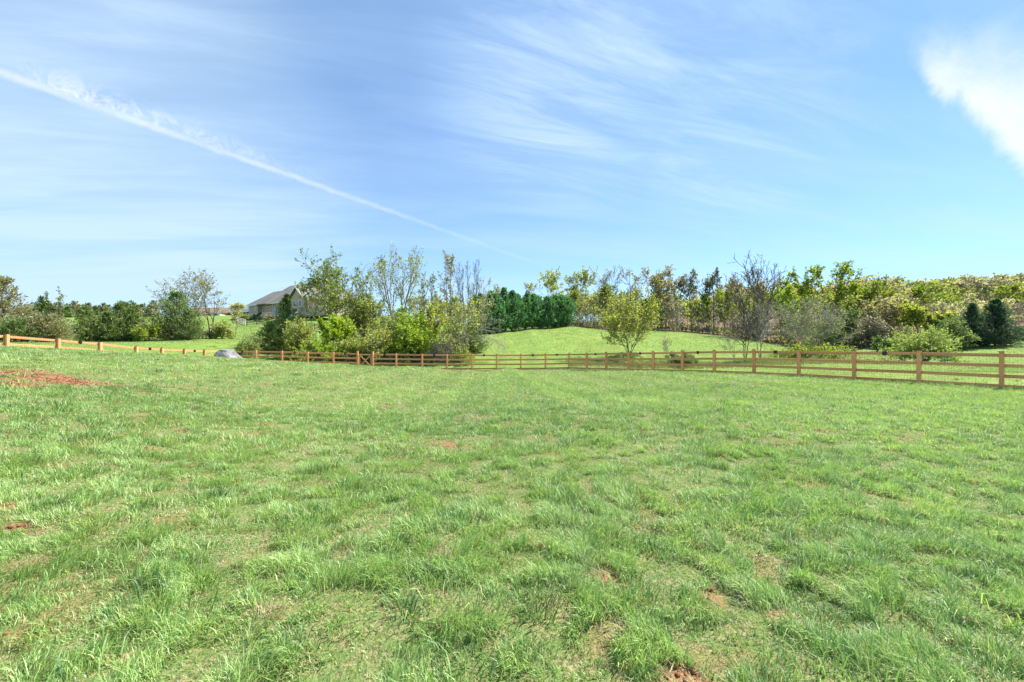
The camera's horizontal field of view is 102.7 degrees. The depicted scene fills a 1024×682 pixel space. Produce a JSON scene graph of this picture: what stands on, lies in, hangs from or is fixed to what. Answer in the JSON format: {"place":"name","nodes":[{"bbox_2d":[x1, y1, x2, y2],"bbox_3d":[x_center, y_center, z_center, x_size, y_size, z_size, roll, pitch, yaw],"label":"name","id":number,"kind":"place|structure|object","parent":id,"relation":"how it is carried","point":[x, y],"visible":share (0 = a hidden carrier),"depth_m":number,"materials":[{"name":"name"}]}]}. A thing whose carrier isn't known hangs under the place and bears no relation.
{"place":"outdoors","nodes":[
{"label":"outdoors","id":0,"kind":"place"},
{"bbox_2d":[0,299,1023,681],"bbox_3d":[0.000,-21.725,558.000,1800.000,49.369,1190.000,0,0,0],"label":"ground","id":1,"kind":"structure","parent":0,"point":[522,631],"depth_m":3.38,"materials":[{"name":"green plant"}]},
{"bbox_2d":[0,275,40,340],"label":"cedar tree","id":2,"kind":"object","parent":1,"relation":"on","point":[7,301],"visible":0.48,"depth_m":46.21,"materials":[{"name":"green plant"}]},
{"bbox_2d":[0,314,50,341],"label":"cedar bush","id":3,"kind":"object","parent":1,"relation":"on","point":[11,327],"visible":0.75,"depth_m":41.70,"materials":[{"name":"green plant"}]},
{"bbox_2d":[16,295,61,335],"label":"cedar tree","id":4,"kind":"object","parent":1,"relation":"on","point":[41,307],"visible":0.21,"depth_m":49.04,"materials":[{"name":"green plant"}]},
{"bbox_2d":[22,310,76,341],"bbox_3d":[-49.655,-1.417,44.055,5.617,3.887,5.164,0,0,0],"label":"cedar bush","id":5,"kind":"object","parent":1,"relation":"on","point":[48,324],"visible":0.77,"depth_m":43.74,"materials":[{"name":"green plant"}]},
{"bbox_2d":[44,286,66,325],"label":"sapling","id":6,"kind":"object","parent":1,"relation":"on","point":[48,302],"visible":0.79,"depth_m":49.94,"materials":[{"name":"green plant"}]},
{"bbox_2d":[66,305,110,341],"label":"cedar tree","id":7,"kind":"object","parent":1,"relation":"on","point":[87,316],"visible":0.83,"depth_m":49.68,"materials":[{"name":"green plant"}]},
{"bbox_2d":[0,334,216,355],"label":"rail fence","id":8,"kind":"object","parent":1,"relation":"on","point":[7,337],"visible":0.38,"depth_m":25.91,"materials":[{"name":"brown wood"}]},
{"bbox_2d":[88,311,128,340],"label":"cedar tree","id":9,"kind":"object","parent":1,"relation":"on","point":[107,315],"visible":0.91,"depth_m":50.67,"materials":[{"name":"green plant"}]},
{"bbox_2d":[91,300,138,340],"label":"cedar tree","id":10,"kind":"object","parent":1,"relation":"on","point":[119,306],"visible":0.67,"depth_m":51.73,"materials":[{"name":"green plant"}]},
{"bbox_2d":[117,305,147,340],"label":"cedar tree","id":11,"kind":"object","parent":1,"relation":"on","point":[132,312],"visible":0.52,"depth_m":52.73,"materials":[{"name":"green plant"}]},
{"bbox_2d":[127,318,167,340],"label":"shrub","id":12,"kind":"object","parent":1,"relation":"on","point":[146,333],"visible":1,"depth_m":50.67,"materials":[{"name":"green plant"}]},
{"bbox_2d":[133,290,208,339],"bbox_3d":[-44.603,-3.193,54.157,7.559,7.122,7.778,0,0,0],"label":"cedar tree","id":13,"kind":"object","parent":1,"relation":"on","point":[181,303],"visible":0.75,"depth_m":53.21,"materials":[{"name":"green plant"}]},
{"bbox_2d":[146,266,216,325],"bbox_3d":[-45.634,-5.587,57.839,9.207,10.639,8.936,0,0,0],"label":"tree","id":14,"kind":"object","parent":1,"relation":"on","point":[185,287],"visible":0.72,"depth_m":56.99,"materials":[{"name":"green plant"}]},
{"bbox_2d":[169,309,207,340],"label":"cedar bush","id":15,"kind":"object","parent":1,"relation":"on","point":[183,334],"visible":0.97,"depth_m":52.62,"materials":[{"name":"green plant"}]},
{"bbox_2d":[190,308,228,315],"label":"bungalow","id":16,"kind":"object","parent":1,"relation":"on","point":[221,312],"visible":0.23,"depth_m":157.58,"materials":[{"name":"brown"}]},
{"bbox_2d":[193,271,230,337],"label":"tree","id":17,"kind":"object","parent":1,"relation":"on","point":[201,284],"visible":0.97,"depth_m":57.54,"materials":[{"name":"green plant"}]},
{"bbox_2d":[210,319,238,338],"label":"shrub","id":18,"kind":"object","parent":1,"relation":"on","point":[222,330],"visible":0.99,"depth_m":57.35,"materials":[{"name":"green plant"}]},
{"bbox_2d":[213,349,241,357],"bbox_3d":[-17.543,1.323,25.041,1.826,1.664,1.990,0,0,0],"label":"boulder","id":19,"kind":"object","parent":1,"relation":"on","point":[228,353],"visible":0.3,"depth_m":24.73,"materials":[{"name":"stone"}]},
{"bbox_2d":[233,324,266,357],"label":"shrub","id":20,"kind":"object","parent":1,"relation":"on","point":[250,346],"visible":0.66,"depth_m":43.87,"materials":[{"name":"green plant"}]},
{"bbox_2d":[250,320,285,350],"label":"cedar bush","id":21,"kind":"object","parent":1,"relation":"on","point":[270,325],"visible":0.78,"depth_m":47.51,"materials":[{"name":"green plant"}]},
{"bbox_2d":[253,293,318,350],"bbox_3d":[-27.508,-2.110,50.307,7.791,7.509,7.007,0,0,-24],"label":"cedar tree","id":22,"kind":"object","parent":1,"relation":"on","point":[284,309],"visible":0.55,"depth_m":49.31,"materials":[{"name":"green plant"}]},
{"bbox_2d":[280,311,317,358],"bbox_3d":[-24.029,-0.574,45.957,3.932,5.478,4.406,0,0,0],"label":"shrub","id":23,"kind":"object","parent":1,"relation":"on","point":[296,338],"visible":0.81,"depth_m":45.40,"materials":[{"name":"green plant"}]},
{"bbox_2d":[245,282,355,316],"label":"house","id":24,"kind":"structure","parent":1,"relation":"on","point":[266,304],"depth_m":113.62,"materials":[{"name":"beige"}]},
{"bbox_2d":[290,335,345,360],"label":"shrub","id":25,"kind":"object","parent":1,"relation":"on","point":[314,347],"visible":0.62,"depth_m":43.70,"materials":[{"name":"green plant"}]},
{"bbox_2d":[316,312,356,344],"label":"bush","id":26,"kind":"object","parent":1,"relation":"on","point":[333,326],"visible":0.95,"depth_m":46.38,"materials":[{"name":"green plant"}]},
{"bbox_2d":[293,245,385,341],"bbox_3d":[-22.043,-5.174,53.667,10.699,13.386,10.976,0,0,0],"label":"tree","id":27,"kind":"object","parent":1,"relation":"on","point":[329,271],"visible":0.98,"depth_m":52.04,"materials":[{"name":"green plant"}]},
{"bbox_2d":[337,336,369,361],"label":"shrub","id":28,"kind":"object","parent":1,"relation":"on","point":[353,348],"visible":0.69,"depth_m":45.30,"materials":[{"name":"green plant"}]},
{"bbox_2d":[343,266,375,342],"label":"tree","id":29,"kind":"object","parent":1,"relation":"on","point":[348,289],"visible":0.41,"depth_m":61.89,"materials":[{"name":"green plant"}]},
{"bbox_2d":[338,290,385,341],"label":"tree","id":30,"kind":"object","parent":1,"relation":"on","point":[360,302],"visible":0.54,"depth_m":56.28,"materials":[{"name":"green plant"}]},
{"bbox_2d":[358,322,405,362],"bbox_3d":[-14.794,0.242,45.601,6.057,4.991,5.790,0,0,0],"label":"shrub","id":31,"kind":"object","parent":1,"relation":"on","point":[381,343],"visible":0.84,"depth_m":45.07,"materials":[{"name":"green plant"}]},
{"bbox_2d":[372,300,418,336],"bbox_3d":[-14.437,-1.645,52.098,6.632,7.221,7.056,0,0,0],"label":"shrub","id":32,"kind":"object","parent":1,"relation":"on","point":[390,323],"visible":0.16,"depth_m":51.30,"materials":[{"name":"green plant"}]},
{"bbox_2d":[366,241,426,315],"bbox_3d":[-17.611,-7.104,62.689,8.601,15.450,8.918,0,0,-24],"label":"tree","id":33,"kind":"object","parent":1,"relation":"on","point":[395,278],"visible":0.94,"depth_m":62.21,"materials":[{"name":"green plant"}]},
{"bbox_2d":[235,350,569,369],"bbox_3d":[-10.735,1.942,39.612,32.771,2.140,0.216,0,0,-1],"label":"rail fence","id":34,"kind":"object","parent":1,"relation":"on","point":[421,359],"visible":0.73,"depth_m":39.69,"materials":[{"name":"brown wood"}]},
{"bbox_2d":[389,304,443,362],"bbox_3d":[-10.919,-0.826,46.612,6.880,7.129,7.240,0,0,-21],"label":"shrub","id":35,"kind":"object","parent":1,"relation":"on","point":[409,337],"visible":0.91,"depth_m":45.58,"materials":[{"name":"green plant"}]},
{"bbox_2d":[412,266,439,314],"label":"tree","id":36,"kind":"object","parent":1,"relation":"on","point":[431,281],"visible":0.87,"depth_m":60.96,"materials":[{"name":"green plant"}]},
{"bbox_2d":[409,299,454,344],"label":"tree","id":37,"kind":"object","parent":1,"relation":"on","point":[434,313],"visible":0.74,"depth_m":48.98,"materials":[{"name":"green plant"}]},
{"bbox_2d":[413,337,463,362],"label":"shrub","id":38,"kind":"object","parent":1,"relation":"on","point":[449,348],"visible":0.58,"depth_m":44.94,"materials":[{"name":"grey plant"}]},
{"bbox_2d":[0,368,880,681],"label":"soil clods","id":39,"kind":"object","parent":1,"relation":"on","point":[690,670],"visible":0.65,"depth_m":6.75,"materials":[{"name":"soil"}]},
{"bbox_2d":[437,249,456,338],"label":"tree","id":40,"kind":"object","parent":1,"relation":"on","point":[447,263],"visible":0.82,"depth_m":61.10,"materials":[{"name":"green plant"}]},
{"bbox_2d":[442,296,474,345],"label":"tree","id":41,"kind":"object","parent":1,"relation":"on","point":[453,301],"visible":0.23,"depth_m":57.61,"materials":[{"name":"green plant"}]},
{"bbox_2d":[448,343,475,365],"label":"shrub","id":42,"kind":"object","parent":1,"relation":"on","point":[461,357],"visible":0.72,"depth_m":43.41,"materials":[{"name":"green plant"}]},
{"bbox_2d":[450,259,480,329],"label":"tree","id":43,"kind":"object","parent":1,"relation":"on","point":[470,293],"visible":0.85,"depth_m":59.59,"materials":[{"name":"grey plant"}]},
{"bbox_2d":[444,293,493,361],"bbox_3d":[-5.106,-1.600,45.919,5.533,8.140,5.976,0,0,10],"label":"tree","id":44,"kind":"object","parent":1,"relation":"on","point":[459,309],"visible":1,"depth_m":45.66,"materials":[{"name":"green plant"}]},
{"bbox_2d":[455,318,490,352],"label":"conifer bush","id":45,"kind":"object","parent":1,"relation":"on","point":[477,348],"visible":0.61,"depth_m":53.62,"materials":[{"name":"green plant"}]},
{"bbox_2d":[459,275,493,343],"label":"tree","id":46,"kind":"object","parent":1,"relation":"on","point":[485,301],"visible":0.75,"depth_m":63.05,"materials":[{"name":"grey plant"}]},
{"bbox_2d":[477,292,493,333],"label":"cypress tree","id":47,"kind":"object","parent":1,"relation":"on","point":[487,306],"visible":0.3,"depth_m":79.61,"materials":[{"name":"green plant"}]},
{"bbox_2d":[468,314,508,354],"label":"shrub","id":48,"kind":"object","parent":1,"relation":"on","point":[480,337],"visible":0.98,"depth_m":46.71,"materials":[{"name":"green plant"}]},
{"bbox_2d":[484,290,499,333],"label":"cypress tree","id":49,"kind":"object","parent":1,"relation":"on","point":[491,311],"visible":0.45,"depth_m":81.04,"materials":[{"name":"green plant"}]},
{"bbox_2d":[490,292,508,332],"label":"cypress tree","id":50,"kind":"object","parent":1,"relation":"on","point":[500,310],"visible":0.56,"depth_m":82.32,"materials":[{"name":"green plant"}]},
{"bbox_2d":[499,287,516,331],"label":"cypress tree","id":51,"kind":"object","parent":1,"relation":"on","point":[504,293],"visible":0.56,"depth_m":84.20,"materials":[{"name":"green plant"}]},
{"bbox_2d":[1,316,1023,381],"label":"meadow grass","id":52,"kind":"structure","parent":1,"relation":"on","point":[996,370],"depth_m":49.20,"materials":[{"name":"green plant"}]},
{"bbox_2d":[506,290,523,331],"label":"cypress tree","id":53,"kind":"object","parent":1,"relation":"on","point":[512,294],"visible":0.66,"depth_m":85.97,"materials":[{"name":"green plant"}]},
{"bbox_2d":[516,294,530,330],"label":"cypress tree","id":54,"kind":"object","parent":1,"relation":"on","point":[523,307],"visible":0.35,"depth_m":87.97,"materials":[{"name":"green plant"}]},
{"bbox_2d":[522,292,533,329],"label":"cypress tree","id":55,"kind":"object","parent":1,"relation":"on","point":[527,297],"visible":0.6,"depth_m":89.66,"materials":[{"name":"green plant"}]},
{"bbox_2d":[525,293,545,328],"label":"cypress tree","id":56,"kind":"object","parent":1,"relation":"on","point":[535,302],"visible":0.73,"depth_m":91.22,"materials":[{"name":"green plant"}]},
{"bbox_2d":[536,295,547,328],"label":"cypress tree","id":57,"kind":"object","parent":1,"relation":"on","point":[541,308],"visible":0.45,"depth_m":92.48,"materials":[{"name":"green plant"}]},
{"bbox_2d":[528,266,563,296],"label":"tree","id":58,"kind":"object","parent":1,"relation":"on","point":[551,281],"visible":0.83,"depth_m":116.28,"materials":[{"name":"green plant"}]},
{"bbox_2d":[542,296,558,328],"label":"cypress tree","id":59,"kind":"object","parent":1,"relation":"on","point":[548,303],"visible":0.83,"depth_m":93.70,"materials":[{"name":"green plant"}]},
{"bbox_2d":[549,294,563,327],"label":"cypress tree","id":60,"kind":"object","parent":1,"relation":"on","point":[559,316],"visible":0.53,"depth_m":95.21,"materials":[{"name":"green plant"}]},
{"bbox_2d":[556,294,571,326],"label":"cypress tree","id":61,"kind":"object","parent":1,"relation":"on","point":[563,306],"visible":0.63,"depth_m":95.81,"materials":[{"name":"green plant"}]},
{"bbox_2d":[563,297,582,325],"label":"cypress tree","id":62,"kind":"object","parent":1,"relation":"on","point":[572,306],"visible":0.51,"depth_m":97.00,"materials":[{"name":"green plant"}]},
{"bbox_2d":[564,289,589,325],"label":"tree","id":63,"kind":"object","parent":1,"relation":"on","point":[574,293],"visible":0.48,"depth_m":102.27,"materials":[{"name":"green plant"}]},
{"bbox_2d":[562,265,597,315],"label":"tree","id":64,"kind":"object","parent":1,"relation":"on","point":[584,278],"visible":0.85,"depth_m":109.88,"materials":[{"name":"green plant"}]},
{"bbox_2d":[589,265,621,315],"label":"tree","id":65,"kind":"object","parent":1,"relation":"on","point":[606,277],"visible":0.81,"depth_m":107.68,"materials":[{"name":"green plant"}]},
{"bbox_2d":[581,286,664,352],"bbox_3d":[13.366,-2.468,49.464,9.827,8.444,10.114,0,0,43],"label":"tree","id":66,"kind":"object","parent":1,"relation":"on","point":[637,316],"visible":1,"depth_m":48.40,"materials":[{"name":"green plant"}]},
{"bbox_2d":[628,264,689,328],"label":"tree","id":67,"kind":"object","parent":1,"relation":"on","point":[659,282],"visible":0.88,"depth_m":102.58,"materials":[{"name":"green plant"}]},
{"bbox_2d":[304,286,1018,362],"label":"undergrowth","id":68,"kind":"object","parent":1,"relation":"on","point":[579,321],"visible":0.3,"depth_m":84.87,"materials":[{"name":"green plant"}]},
{"bbox_2d":[663,349,698,363],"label":"shrub","id":69,"kind":"object","parent":1,"relation":"on","point":[685,356],"visible":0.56,"depth_m":42.03,"materials":[{"name":"green plant"}]},
{"bbox_2d":[676,267,704,305],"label":"pine tree","id":70,"kind":"object","parent":1,"relation":"on","point":[690,285],"visible":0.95,"depth_m":100.78,"materials":[{"name":"green plant"}]},
{"bbox_2d":[686,292,711,327],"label":"tree","id":71,"kind":"object","parent":1,"relation":"on","point":[704,302],"visible":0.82,"depth_m":96.91,"materials":[{"name":"green plant"}]},
{"bbox_2d":[702,267,723,333],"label":"pine tree","id":72,"kind":"object","parent":1,"relation":"on","point":[710,282],"visible":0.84,"depth_m":98.74,"materials":[{"name":"green plant"}]},
{"bbox_2d":[405,272,1023,332],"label":"wooded hillside","id":73,"kind":"structure","parent":1,"relation":"on","point":[962,285],"depth_m":127.98,"materials":[{"name":"green plant"}]},
{"bbox_2d":[712,288,734,327],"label":"tree","id":74,"kind":"object","parent":1,"relation":"on","point":[719,299],"visible":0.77,"depth_m":95.19,"materials":[{"name":"green plant"}]},
{"bbox_2d":[714,277,752,330],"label":"tree","id":75,"kind":"object","parent":1,"relation":"on","point":[734,312],"visible":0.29,"depth_m":99.82,"materials":[{"name":"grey plant"}]},
{"bbox_2d":[565,355,906,369],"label":"weeds","id":76,"kind":"object","parent":1,"relation":"on","point":[758,362],"visible":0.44,"depth_m":41.38,"materials":[{"name":"green plant"}]},
{"bbox_2d":[724,301,773,360],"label":"tree","id":77,"kind":"object","parent":1,"relation":"on","point":[754,321],"visible":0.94,"depth_m":44.81,"materials":[{"name":"grey plant"}]},
{"bbox_2d":[719,249,788,340],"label":"tree","id":78,"kind":"object","parent":1,"relation":"on","point":[750,283],"visible":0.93,"depth_m":86.46,"materials":[{"name":"brown plant"}]},
{"bbox_2d":[738,297,789,357],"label":"tree","id":79,"kind":"object","parent":1,"relation":"on","point":[763,319],"visible":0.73,"depth_m":45.74,"materials":[{"name":"grey plant"}]},
{"bbox_2d":[748,277,781,335],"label":"tree","id":80,"kind":"object","parent":1,"relation":"on","point":[771,308],"visible":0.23,"depth_m":103.70,"materials":[{"name":"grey plant"}]},
{"bbox_2d":[764,284,805,338],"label":"tree","id":81,"kind":"object","parent":1,"relation":"on","point":[787,293],"visible":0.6,"depth_m":90.67,"materials":[{"name":"green plant"}]},
{"bbox_2d":[570,349,1023,388],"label":"rail fence","id":82,"kind":"object","parent":1,"relation":"on","point":[1001,365],"visible":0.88,"depth_m":21.74,"materials":[{"name":"brown wood"}]},
{"bbox_2d":[761,337,864,358],"bbox_3d":[33.762,1.051,46.711,7.625,3.065,9.158,0,0,-44],"label":"shrub","id":83,"kind":"object","parent":1,"relation":"on","point":[822,348],"visible":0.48,"depth_m":45.29,"materials":[{"name":"green plant"}]},
{"bbox_2d":[763,292,864,348],"bbox_3d":[38.167,-2.342,52.047,9.229,8.502,10.583,0,0,15],"label":"tree","id":84,"kind":"object","parent":1,"relation":"on","point":[833,327],"visible":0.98,"depth_m":51.88,"materials":[{"name":"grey plant"}]},
{"bbox_2d":[786,259,866,320],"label":"tree","id":85,"kind":"object","parent":1,"relation":"on","point":[841,290],"visible":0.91,"depth_m":81.33,"materials":[{"name":"green plant"}]},
{"bbox_2d":[807,319,854,345],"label":"tree","id":86,"kind":"object","parent":1,"relation":"on","point":[829,339],"visible":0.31,"depth_m":74.91,"materials":[{"name":"grey plant"}]},
{"bbox_2d":[816,291,859,313],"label":"tree","id":87,"kind":"object","parent":1,"relation":"on","point":[837,304],"visible":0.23,"depth_m":98.78,"materials":[{"name":"green plant"}]},
{"bbox_2d":[833,307,876,346],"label":"tree","id":88,"kind":"object","parent":1,"relation":"on","point":[854,315],"visible":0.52,"depth_m":76.50,"materials":[{"name":"green plant"}]},
{"bbox_2d":[837,274,890,319],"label":"tree","id":89,"kind":"object","parent":1,"relation":"on","point":[869,291],"visible":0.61,"depth_m":84.79,"materials":[{"name":"green plant"}]},
{"bbox_2d":[847,315,892,346],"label":"tree","id":90,"kind":"object","parent":1,"relation":"on","point":[871,324],"visible":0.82,"depth_m":75.13,"materials":[{"name":"grey plant"}]},
{"bbox_2d":[859,295,905,332],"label":"tree","id":91,"kind":"object","parent":1,"relation":"on","point":[889,306],"visible":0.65,"depth_m":78.58,"materials":[{"name":"green plant"}]},
{"bbox_2d":[870,334,898,351],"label":"shrub","id":92,"kind":"object","parent":1,"relation":"on","point":[877,342],"visible":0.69,"depth_m":67.65,"materials":[{"name":"green plant"}]},
{"bbox_2d":[867,285,903,320],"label":"tree","id":93,"kind":"object","parent":1,"relation":"on","point":[891,293],"visible":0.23,"depth_m":96.42,"materials":[{"name":"green plant"}]},
{"bbox_2d":[874,295,921,328],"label":"tree","id":94,"kind":"object","parent":1,"relation":"on","point":[896,298],"visible":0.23,"depth_m":80.21,"materials":[{"name":"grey plant"}]},
{"bbox_2d":[895,281,942,330],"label":"tree","id":95,"kind":"object","parent":1,"relation":"on","point":[918,289],"visible":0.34,"depth_m":99.07,"materials":[{"name":"green plant"}]},
{"bbox_2d":[875,322,972,362],"bbox_3d":[42.827,0.256,43.215,7.098,4.774,8.261,0,0,0],"label":"shrub","id":96,"kind":"object","parent":1,"relation":"on","point":[923,342],"visible":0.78,"depth_m":41.92,"materials":[{"name":"green plant"}]},
{"bbox_2d":[894,299,958,336],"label":"tree","id":97,"kind":"object","parent":1,"relation":"on","point":[911,314],"visible":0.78,"depth_m":73.12,"materials":[{"name":"green plant"}]},
{"bbox_2d":[923,290,964,314],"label":"tree","id":98,"kind":"object","parent":1,"relation":"on","point":[946,298],"visible":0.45,"depth_m":104.53,"materials":[{"name":"green plant"}]},
{"bbox_2d":[924,299,965,325],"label":"tree","id":99,"kind":"object","parent":1,"relation":"on","point":[953,306],"visible":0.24,"depth_m":83.72,"materials":[{"name":"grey plant"}]},
{"bbox_2d":[921,315,981,348],"bbox_3d":[70.984,-1.259,65.837,6.305,6.461,6.848,0,0,0],"label":"bush","id":100,"kind":"object","parent":1,"relation":"on","point":[959,330],"visible":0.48,"depth_m":64.90,"materials":[{"name":"green plant"}]},
{"bbox_2d":[958,302,1007,346],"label":"cedar tree","id":101,"kind":"object","parent":1,"relation":"on","point":[972,312],"visible":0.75,"depth_m":66.24,"materials":[{"name":"green plant"}]},
{"bbox_2d":[954,293,1022,321],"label":"tree","id":102,"kind":"object","parent":1,"relation":"on","point":[976,300],"visible":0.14,"depth_m":86.90,"materials":[{"name":"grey plant"}]},
{"bbox_2d":[958,298,1023,346],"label":"cedar tree","id":103,"kind":"object","parent":1,"relation":"on","point":[996,308],"visible":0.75,"depth_m":65.88,"materials":[{"name":"green plant"}]},
{"bbox_2d":[987,283,1023,325],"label":"tree","id":104,"kind":"object","parent":1,"relation":"on","point":[1003,293],"visible":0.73,"depth_m":103.39,"materials":[{"name":"green plant"}]},
{"bbox_2d":[0,0,1023,320],"label":"sky","id":105,"kind":"structure","parent":0,"point":[142,142],"materials":[{"name":"blue"}]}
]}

